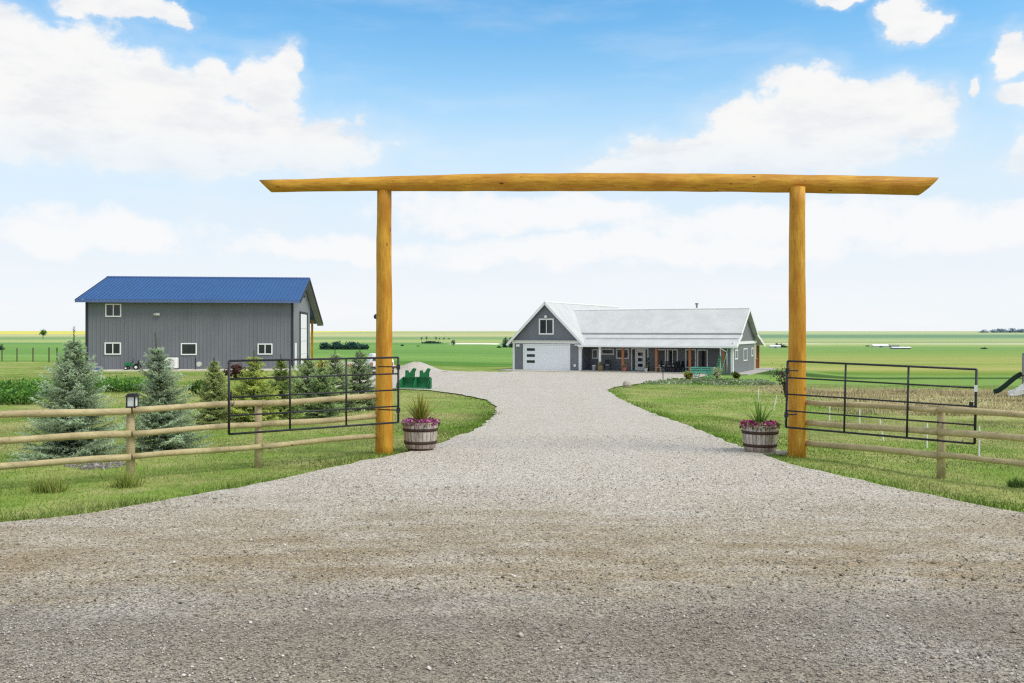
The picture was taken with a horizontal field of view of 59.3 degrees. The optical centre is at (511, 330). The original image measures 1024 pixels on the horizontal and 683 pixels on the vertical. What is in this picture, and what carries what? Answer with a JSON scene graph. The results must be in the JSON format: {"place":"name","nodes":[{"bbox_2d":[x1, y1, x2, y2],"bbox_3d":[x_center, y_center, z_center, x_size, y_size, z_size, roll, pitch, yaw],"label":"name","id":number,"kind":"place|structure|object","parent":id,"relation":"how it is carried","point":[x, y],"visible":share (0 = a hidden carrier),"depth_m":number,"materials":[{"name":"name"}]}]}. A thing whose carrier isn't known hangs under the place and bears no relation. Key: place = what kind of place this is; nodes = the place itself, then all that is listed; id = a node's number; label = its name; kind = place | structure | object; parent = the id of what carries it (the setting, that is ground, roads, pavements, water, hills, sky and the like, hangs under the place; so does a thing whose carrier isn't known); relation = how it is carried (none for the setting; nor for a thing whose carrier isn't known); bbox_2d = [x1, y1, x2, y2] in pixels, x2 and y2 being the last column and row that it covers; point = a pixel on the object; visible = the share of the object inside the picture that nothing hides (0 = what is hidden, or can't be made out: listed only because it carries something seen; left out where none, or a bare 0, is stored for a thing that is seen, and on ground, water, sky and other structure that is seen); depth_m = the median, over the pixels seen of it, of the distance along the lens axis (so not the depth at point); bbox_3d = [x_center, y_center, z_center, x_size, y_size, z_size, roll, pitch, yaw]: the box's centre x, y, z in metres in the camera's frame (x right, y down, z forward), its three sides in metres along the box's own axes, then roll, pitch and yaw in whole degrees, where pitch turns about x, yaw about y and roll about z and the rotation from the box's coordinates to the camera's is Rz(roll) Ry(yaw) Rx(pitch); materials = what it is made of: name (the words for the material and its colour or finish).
{"place":"outdoors","nodes":[
{"label":"outdoors","id":0,"kind":"place"},
{"bbox_2d":[79,368,298,371],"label":"barn pavement","id":1,"kind":"structure","parent":0,"point":[123,370],"depth_m":68.98,"materials":[{"name":"concrete"}]},
{"bbox_2d":[124,360,141,369],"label":"riding mower","id":2,"kind":"object","parent":1,"relation":"on","point":[136,366],"visible":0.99,"depth_m":69.45,"materials":[{"name":"green paint"}]},
{"bbox_2d":[165,358,178,369],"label":"white tank box","id":3,"kind":"object","parent":1,"relation":"on","point":[175,363],"visible":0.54,"depth_m":70.08,"materials":[{"name":"paint"}]},
{"bbox_2d":[195,358,201,368],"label":"hose stand","id":4,"kind":"object","parent":1,"relation":"on","point":[198,363],"visible":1,"depth_m":70.21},
{"bbox_2d":[0,567,1023,682],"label":"gravel road","id":5,"kind":"structure","parent":0,"point":[458,669],"depth_m":6.92,"materials":[{"name":"grey gravel"}]},
{"bbox_2d":[0,550,1021,604],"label":"gravel clods","id":6,"kind":"object","parent":5,"relation":"on","point":[517,586],"visible":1,"depth_m":8.22,"materials":[{"name":"gravel"}]},
{"bbox_2d":[0,361,1023,566],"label":"gravel driveway","id":7,"kind":"structure","parent":0,"point":[563,406],"depth_m":11.24,"materials":[{"name":"grey gravel"}]},
{"bbox_2d":[366,353,393,372],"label":"parked car","id":8,"kind":"object","parent":7,"relation":"on","point":[372,362],"visible":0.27,"depth_m":65.94,"materials":[{"name":"white paint"}]},
{"bbox_2d":[396,368,431,388],"bbox_3d":[-4.712,2.302,43.877,1.760,0.983,0.711,0,0,13],"label":"tractor implement","id":9,"kind":"object","parent":7,"relation":"on","point":[410,380],"visible":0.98,"depth_m":44.03,"materials":[{"name":"green paint"}]},
{"bbox_2d":[394,362,446,371],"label":"gravel heap","id":10,"kind":"object","parent":7,"relation":"on","point":[418,366],"visible":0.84,"depth_m":75.93,"materials":[{"name":"grey gravel"}]},
{"bbox_2d":[400,392,441,448],"bbox_3d":[-1.732,1.681,17.454,1.131,1.137,1.095,0,0,34],"label":"barrel planter","id":11,"kind":"object","parent":7,"relation":"on","point":[420,429],"visible":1,"depth_m":17.18,"materials":[{"name":"wood"}]},
{"bbox_2d":[0,435,1023,682],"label":"gravel stones","id":12,"kind":"object","parent":7,"relation":"on","point":[168,653],"visible":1,"depth_m":7.58,"materials":[{"name":"grey gravel"}]},
{"bbox_2d":[0,331,1023,522],"bbox_3d":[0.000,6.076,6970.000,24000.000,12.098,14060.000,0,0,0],"label":"ground","id":13,"kind":"structure","parent":0,"point":[998,361],"depth_m":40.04,"materials":[{"name":"green plant"}]},
{"bbox_2d":[1,347,75,361],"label":"wire fence","id":14,"kind":"object","parent":13,"relation":"on","point":[48,357],"visible":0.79,"depth_m":98.36,"materials":[{"name":"brown wood"}]},
{"bbox_2d":[39,329,46,335],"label":"tree","id":15,"kind":"object","parent":13,"relation":"on","point":[43,332],"visible":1,"depth_m":1311.13,"materials":[{"name":"green plant"}]},
{"bbox_2d":[16,471,74,495],"bbox_3d":[-6.782,2.185,13.113,0.830,0.330,0.702,0,0,-26],"label":"weed clump","id":16,"kind":"object","parent":13,"relation":"on","point":[52,487],"visible":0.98,"depth_m":13.06,"materials":[{"name":"green plant"}]},
{"bbox_2d":[5,327,138,461],"bbox_3d":[-8.001,1.193,16.643,2.182,2.607,2.281,0,0,0],"label":"spruce tree","id":17,"kind":"object","parent":13,"relation":"on","point":[79,397],"visible":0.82,"depth_m":16.44,"materials":[{"name":"green plant"}]},
{"bbox_2d":[0,373,151,404],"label":"garden plants","id":18,"kind":"object","parent":13,"relation":"on","point":[19,391],"visible":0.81,"depth_m":35.50,"materials":[{"name":"green plant"}]},
{"bbox_2d":[64,461,125,469],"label":"rock mulch","id":19,"kind":"object","parent":13,"relation":"on","point":[99,465],"visible":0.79,"depth_m":15.63,"materials":[{"name":"gravel"}]},
{"bbox_2d":[104,470,146,488],"bbox_3d":[-5.831,2.199,13.521,0.598,0.302,0.603,0,0,-40],"label":"weed clump","id":20,"kind":"object","parent":13,"relation":"on","point":[125,481],"visible":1,"depth_m":13.47,"materials":[{"name":"green plant"}]},
{"bbox_2d":[122,333,213,451],"bbox_3d":[-6.884,1.254,18.036,1.935,2.478,1.967,0,0,0],"label":"spruce tree","id":21,"kind":"object","parent":13,"relation":"on","point":[169,419],"visible":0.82,"depth_m":17.90,"materials":[{"name":"green plant"}]},
{"bbox_2d":[0,393,376,479],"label":"rail fence","id":22,"kind":"object","parent":13,"relation":"on","point":[129,434],"visible":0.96,"depth_m":14.39,"materials":[{"name":"brown wood"}]},
{"bbox_2d":[125,393,139,407],"bbox_3d":[-5.960,1.093,14.130,0.180,0.225,0.180,0,0,0],"label":"post lantern","id":23,"kind":"object","parent":22,"relation":"on","point":[132,400],"visible":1,"depth_m":14.07,"materials":[{"name":"black plastic"}]},
{"bbox_2d":[183,379,207,395],"bbox_3d":[-12.582,2.271,36.399,1.236,0.773,1.198,0,0,28],"label":"shrub","id":24,"kind":"object","parent":13,"relation":"on","point":[198,384],"visible":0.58,"depth_m":36.25,"materials":[{"name":"green plant"}]},
{"bbox_2d":[75,276,322,368],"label":"barn","id":25,"kind":"structure","parent":13,"relation":"on","point":[222,321],"depth_m":71.36,"materials":[{"name":"metal"}]},
{"bbox_2d":[104,342,120,354],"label":"window","id":26,"kind":"structure","parent":25,"relation":"in","point":[110,348],"depth_m":70.26,"materials":[{"name":"white paint"}]},
{"bbox_2d":[105,304,120,316],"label":"window","id":27,"kind":"structure","parent":25,"relation":"in","point":[111,310],"depth_m":70.26,"materials":[{"name":"white paint"}]},
{"bbox_2d":[181,343,196,354],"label":"window","id":28,"kind":"structure","parent":25,"relation":"in","point":[186,348],"depth_m":70.96,"materials":[{"name":"white paint"}]},
{"bbox_2d":[258,343,272,354],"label":"window","id":29,"kind":"structure","parent":25,"relation":"in","point":[263,348],"depth_m":71.68,"materials":[{"name":"white paint"}]},
{"bbox_2d":[295,343,296,365],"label":"man door","id":30,"kind":"structure","parent":25,"relation":"in","point":[295,343],"depth_m":73.11,"materials":[{"name":"white paint"}]},
{"bbox_2d":[301,314,306,366],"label":"overhead door","id":31,"kind":"structure","parent":25,"relation":"in","point":[303,317],"depth_m":79.07,"materials":[{"name":"white paint"}]},
{"bbox_2d":[186,357,241,424],"bbox_3d":[-7.575,1.615,22.979,1.444,1.955,1.498,0,0,44],"label":"spruce tree","id":32,"kind":"object","parent":13,"relation":"on","point":[211,381],"visible":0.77,"depth_m":22.90,"materials":[{"name":"green plant"}]},
{"bbox_2d":[210,388,240,409],"bbox_3d":[-8.816,2.131,27.792,1.304,0.832,1.067,0,0,-34],"label":"shrub","id":33,"kind":"object","parent":13,"relation":"on","point":[232,396],"visible":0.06,"depth_m":27.75,"materials":[{"name":"green plant"}]},
{"bbox_2d":[222,362,247,377],"bbox_3d":[-16.095,2.308,52.415,1.173,1.198,1.427,0,0,42],"label":"red leaf shrub","id":34,"kind":"object","parent":13,"relation":"on","point":[236,370],"visible":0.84,"depth_m":52.32,"materials":[{"name":"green plant"}]},
{"bbox_2d":[223,350,288,426],"bbox_3d":[-6.792,1.558,23.593,1.848,2.141,1.725,0,0,0],"label":"spruce tree","id":35,"kind":"object","parent":13,"relation":"on","point":[253,386],"visible":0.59,"depth_m":23.50,"materials":[{"name":"green plant"}]},
{"bbox_2d":[261,356,307,419],"bbox_3d":[-6.308,1.588,24.816,1.466,1.961,1.422,0,0,27],"label":"spruce tree","id":36,"kind":"object","parent":13,"relation":"on","point":[281,385],"visible":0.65,"depth_m":24.72,"materials":[{"name":"green plant"}]},
{"bbox_2d":[286,354,335,416],"bbox_3d":[-5.984,1.730,26.407,1.893,2.172,1.939,0,0,0],"label":"spruce tree","id":37,"kind":"object","parent":13,"relation":"on","point":[307,365],"visible":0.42,"depth_m":26.36,"materials":[{"name":"green plant"}]},
{"bbox_2d":[295,362,344,418],"bbox_3d":[-5.503,1.768,25.830,1.616,1.778,1.506,0,0,-25],"label":"spruce tree","id":38,"kind":"object","parent":13,"relation":"on","point":[317,382],"visible":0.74,"depth_m":25.66,"materials":[{"name":"green plant"}]},
{"bbox_2d":[317,357,332,368],"bbox_3d":[-10.278,2.139,48.701,1.345,1.500,1.496,0,0,0],"label":"flowering shrub","id":39,"kind":"object","parent":13,"relation":"on","point":[319,364],"visible":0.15,"depth_m":48.61,"materials":[{"name":"green plant"}]},
{"bbox_2d":[318,342,332,349],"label":"thicket shrub","id":40,"kind":"object","parent":13,"relation":"on","point":[325,346],"visible":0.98,"depth_m":499.50,"materials":[{"name":"green plant"}]},
{"bbox_2d":[330,340,346,349],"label":"thicket shrub","id":41,"kind":"object","parent":13,"relation":"on","point":[337,345],"visible":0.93,"depth_m":499.77,"materials":[{"name":"green plant"}]},
{"bbox_2d":[322,351,365,412],"bbox_3d":[-5.549,1.587,27.976,1.934,2.153,1.828,0,0,26],"label":"spruce tree","id":42,"kind":"object","parent":13,"relation":"on","point":[335,368],"visible":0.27,"depth_m":27.99,"materials":[{"name":"green plant"}]},
{"bbox_2d":[343,341,362,349],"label":"thicket shrub","id":43,"kind":"object","parent":13,"relation":"on","point":[351,345],"visible":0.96,"depth_m":497.44,"materials":[{"name":"green plant"}]},
{"bbox_2d":[341,346,375,410],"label":"spruce tree","id":44,"kind":"object","parent":13,"relation":"on","point":[361,385],"visible":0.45,"depth_m":28.84,"materials":[{"name":"green plant"}]},
{"bbox_2d":[359,343,368,349],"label":"thicket shrub","id":45,"kind":"object","parent":13,"relation":"on","point":[364,347],"visible":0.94,"depth_m":499.92,"materials":[{"name":"green plant"}]},
{"bbox_2d":[421,341,440,343],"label":"field bush","id":46,"kind":"object","parent":13,"relation":"on","point":[431,342],"visible":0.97,"depth_m":783.83,"materials":[{"name":"green plant"}]},
{"bbox_2d":[502,338,508,347],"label":"tree","id":47,"kind":"object","parent":13,"relation":"on","point":[505,343],"visible":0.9,"depth_m":601.39,"materials":[{"name":"green plant"}]},
{"bbox_2d":[498,369,578,371],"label":"concrete apron","id":48,"kind":"object","parent":13,"relation":"on","point":[540,370],"visible":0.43,"depth_m":88.18,"materials":[{"name":"grey concrete"}]},
{"bbox_2d":[259,173,938,457],"bbox_3d":[1.528,-0.244,16.850,12.709,5.450,0.501,0,0,3],"label":"log gateway","id":49,"kind":"object","parent":13,"relation":"on","point":[796,187],"visible":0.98,"depth_m":16.74,"materials":[{"name":"brown wood"}]},
{"bbox_2d":[228,357,399,434],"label":"metal gate","id":50,"kind":"structure","parent":49,"relation":"attached to","point":[397,409],"depth_m":15.58,"materials":[{"name":"black metal"}]},
{"bbox_2d":[784,360,977,444],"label":"metal gate","id":51,"kind":"structure","parent":49,"relation":"attached to","point":[844,415],"depth_m":15.28,"materials":[{"name":"black metal"}]},
{"bbox_2d":[622,381,631,386],"bbox_3d":[6.321,2.911,49.406,0.504,0.370,0.512,0,0,0],"label":"field stone","id":52,"kind":"object","parent":13,"relation":"on","point":[627,384],"visible":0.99,"depth_m":49.23,"materials":[{"name":"grey stone"}]},
{"bbox_2d":[506,301,765,374],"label":"farmhouse","id":53,"kind":"object","parent":13,"relation":"on","point":[549,335],"visible":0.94,"depth_m":88.29,"materials":[{"name":"wood"}]},
{"bbox_2d":[524,345,568,369],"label":"garage door","id":54,"kind":"structure","parent":53,"relation":"in","point":[536,357],"depth_m":89.58,"materials":[{"name":"white metal"}]},
{"bbox_2d":[539,318,553,334],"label":"window","id":55,"kind":"structure","parent":53,"relation":"in","point":[546,326],"depth_m":89.58,"materials":[{"name":"white paint"}]},
{"bbox_2d":[592,349,597,358],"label":"window","id":56,"kind":"structure","parent":53,"relation":"in","point":[594,351],"depth_m":89.87,"materials":[{"name":"white paint"}]},
{"bbox_2d":[601,349,613,354],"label":"window","id":57,"kind":"structure","parent":53,"relation":"in","point":[603,351],"depth_m":89.30,"materials":[{"name":"white paint"}]},
{"bbox_2d":[616,349,628,358],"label":"window","id":58,"kind":"structure","parent":53,"relation":"in","point":[618,351],"depth_m":88.68,"materials":[{"name":"white paint"}]},
{"bbox_2d":[635,349,645,369],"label":"front door","id":59,"kind":"structure","parent":53,"relation":"in","point":[640,354],"depth_m":87.80,"materials":[{"name":"white paint"}]},
{"bbox_2d":[658,349,665,365],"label":"window","id":60,"kind":"structure","parent":53,"relation":"in","point":[661,352],"depth_m":86.86,"materials":[{"name":"black glass"}]},
{"bbox_2d":[667,349,677,366],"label":"window","id":61,"kind":"structure","parent":53,"relation":"in","point":[672,354],"depth_m":86.40,"materials":[{"name":"glass"}]},
{"bbox_2d":[685,349,695,367],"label":"window","id":62,"kind":"structure","parent":53,"relation":"in","point":[693,351],"depth_m":85.60,"materials":[{"name":"glass"}]},
{"bbox_2d":[697,349,707,366],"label":"window","id":63,"kind":"structure","parent":53,"relation":"in","point":[702,354],"depth_m":85.14,"materials":[{"name":"black glass"}]},
{"bbox_2d":[743,348,746,360],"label":"window","id":64,"kind":"structure","parent":53,"relation":"in","point":[744,349],"depth_m":86.12,"materials":[{"name":"grey glass"}]},
{"bbox_2d":[684,371,692,379],"bbox_3d":[12.689,3.242,64.710,0.731,0.720,0.779,0,0,38],"label":"golden shrub","id":65,"kind":"object","parent":13,"relation":"on","point":[688,374],"visible":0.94,"depth_m":64.61,"materials":[{"name":"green plant"}]},
{"bbox_2d":[685,367,714,377],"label":"garden bench","id":66,"kind":"object","parent":13,"relation":"on","point":[701,371],"visible":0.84,"depth_m":76.46,"materials":[{"name":"green paint"}]},
{"bbox_2d":[643,377,777,385],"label":"bed plants","id":67,"kind":"object","parent":13,"relation":"on","point":[721,381],"visible":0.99,"depth_m":57.91,"materials":[{"name":"green plant"}]},
{"bbox_2d":[712,367,722,377],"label":"flower clump","id":68,"kind":"object","parent":13,"relation":"on","point":[716,374],"visible":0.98,"depth_m":75.10,"materials":[{"name":"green plant"}]},
{"bbox_2d":[715,355,724,373],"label":"garden trellis","id":69,"kind":"object","parent":13,"relation":"on","point":[718,359],"visible":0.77,"depth_m":80.75,"materials":[{"name":"green paint"}]},
{"bbox_2d":[731,371,740,377],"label":"round shrub","id":70,"kind":"object","parent":13,"relation":"on","point":[736,374],"visible":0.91,"depth_m":71.72,"materials":[{"name":"green plant"}]},
{"bbox_2d":[737,395,780,451],"bbox_3d":[4.717,1.756,17.172,0.851,1.159,1.061,0,0,44],"label":"barrel planter","id":71,"kind":"object","parent":13,"relation":"on","point":[759,433],"visible":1,"depth_m":16.91,"materials":[{"name":"wood"}]},
{"bbox_2d":[748,449,781,455],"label":"paving slab","id":72,"kind":"structure","parent":13,"relation":"on","point":[771,453],"depth_m":16.88,"materials":[{"name":"grey concrete"}]},
{"bbox_2d":[769,345,780,347],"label":"farm shed","id":73,"kind":"structure","parent":13,"relation":"on","point":[774,346],"depth_m":617.97,"materials":[{"name":"white paint"}]},
{"bbox_2d":[769,363,785,396],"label":"purple leaf tree","id":74,"kind":"object","parent":13,"relation":"on","point":[782,383],"visible":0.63,"depth_m":39.64,"materials":[{"name":"green plant"}]},
{"bbox_2d":[775,451,787,454],"bbox_3d":[5.069,2.273,16.781,0.308,0.050,0.212,0,0,9],"label":"flat stone","id":75,"kind":"object","parent":13,"relation":"on","point":[782,452],"visible":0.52,"depth_m":16.70,"materials":[{"name":"grey stone"}]},
{"bbox_2d":[871,344,888,346],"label":"farm shed","id":76,"kind":"structure","parent":13,"relation":"on","point":[879,345],"depth_m":645.32,"materials":[{"name":"white paint"}]},
{"bbox_2d":[889,347,910,348],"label":"farm shed","id":77,"kind":"structure","parent":13,"relation":"on","point":[900,347],"depth_m":577.57,"materials":[{"name":"metal"}]},
{"bbox_2d":[806,400,1023,478],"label":"rail fence","id":78,"kind":"object","parent":13,"relation":"on","point":[941,454],"visible":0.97,"depth_m":14.83,"materials":[{"name":"brown wood"}]},
{"bbox_2d":[926,423,927,447],"bbox_3d":[8.904,2.254,19.301,0.038,0.563,0.039,1,-1,0],"label":"fence stake","id":79,"kind":"object","parent":13,"relation":"on","point":[927,437],"visible":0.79,"depth_m":19.29,"materials":[{"name":"white plastic"}]},
{"bbox_2d":[978,426,979,455],"bbox_3d":[9.176,2.187,17.677,0.038,0.640,0.038,0,2,0],"label":"fence stake","id":80,"kind":"object","parent":13,"relation":"on","point":[979,443],"visible":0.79,"depth_m":17.67,"materials":[{"name":"white plastic"}]},
{"bbox_2d":[995,328,1008,332],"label":"horizon tree","id":81,"kind":"object","parent":13,"relation":"on","point":[1001,330],"visible":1,"depth_m":4499.54,"materials":[{"name":"green plant"}]},
{"bbox_2d":[993,353,1023,396],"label":"play set","id":82,"kind":"object","parent":13,"relation":"on","point":[1019,390],"visible":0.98,"depth_m":40.88,"materials":[{"name":"plastic"}]},
{"bbox_2d":[1004,328,1021,332],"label":"horizon tree","id":83,"kind":"object","parent":13,"relation":"on","point":[1011,330],"visible":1,"depth_m":4499.96,"materials":[{"name":"green plant"}]},
{"bbox_2d":[1005,476,1023,487],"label":"weed clump","id":84,"kind":"object","parent":13,"relation":"on","point":[1015,483],"visible":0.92,"depth_m":13.99,"materials":[{"name":"green plant"}]},
{"bbox_2d":[0,372,1023,423],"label":"yard grass","id":85,"kind":"structure","parent":0,"point":[660,395],"depth_m":37.08,"materials":[{"name":"green plant"}]},
{"bbox_2d":[0,0,1023,330],"label":"sky","id":86,"kind":"structure","parent":0,"point":[138,137],"materials":[{"name":"blue"}]},
{"bbox_2d":[581,369,712,374],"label":"porch pavement","id":87,"kind":"structure","parent":0,"point":[639,371],"depth_m":85.33,"materials":[{"name":"concrete"}]},
{"bbox_2d":[597,362,602,370],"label":"flower pot","id":88,"kind":"object","parent":87,"relation":"on","point":[600,367],"visible":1,"depth_m":86.52,"materials":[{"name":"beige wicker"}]},
{"bbox_2d":[646,357,649,370],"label":"flower pot","id":89,"kind":"object","parent":87,"relation":"on","point":[647,361],"visible":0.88,"depth_m":86.44,"materials":[{"name":"plant"}]},
{"bbox_2d":[665,361,671,371],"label":"porch chair","id":90,"kind":"object","parent":87,"relation":"on","point":[669,365],"visible":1,"depth_m":84.09,"materials":[{"name":"black plastic"}]},
{"bbox_2d":[672,361,680,371],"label":"porch chair","id":91,"kind":"object","parent":87,"relation":"on","point":[677,364],"visible":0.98,"depth_m":83.94,"materials":[{"name":"black plastic"}]},
{"bbox_2d":[679,361,684,371],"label":"porch chair","id":92,"kind":"object","parent":87,"relation":"on","point":[682,365],"visible":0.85,"depth_m":84.61,"materials":[{"name":"black plastic"}]},
{"bbox_2d":[739,369,768,374],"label":"side pavement","id":93,"kind":"structure","parent":0,"point":[751,372],"depth_m":84.86,"materials":[{"name":"concrete"}]},
{"bbox_2d":[756,368,776,369],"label":"back pavement","id":94,"kind":"structure","parent":0,"point":[766,368],"depth_m":92.16,"materials":[{"name":"concrete"}]},
{"bbox_2d":[743,381,1023,415],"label":"dry grass","id":95,"kind":"structure","parent":0,"point":[878,392],"depth_m":40.12,"materials":[{"name":"beige plant"}]}
]}

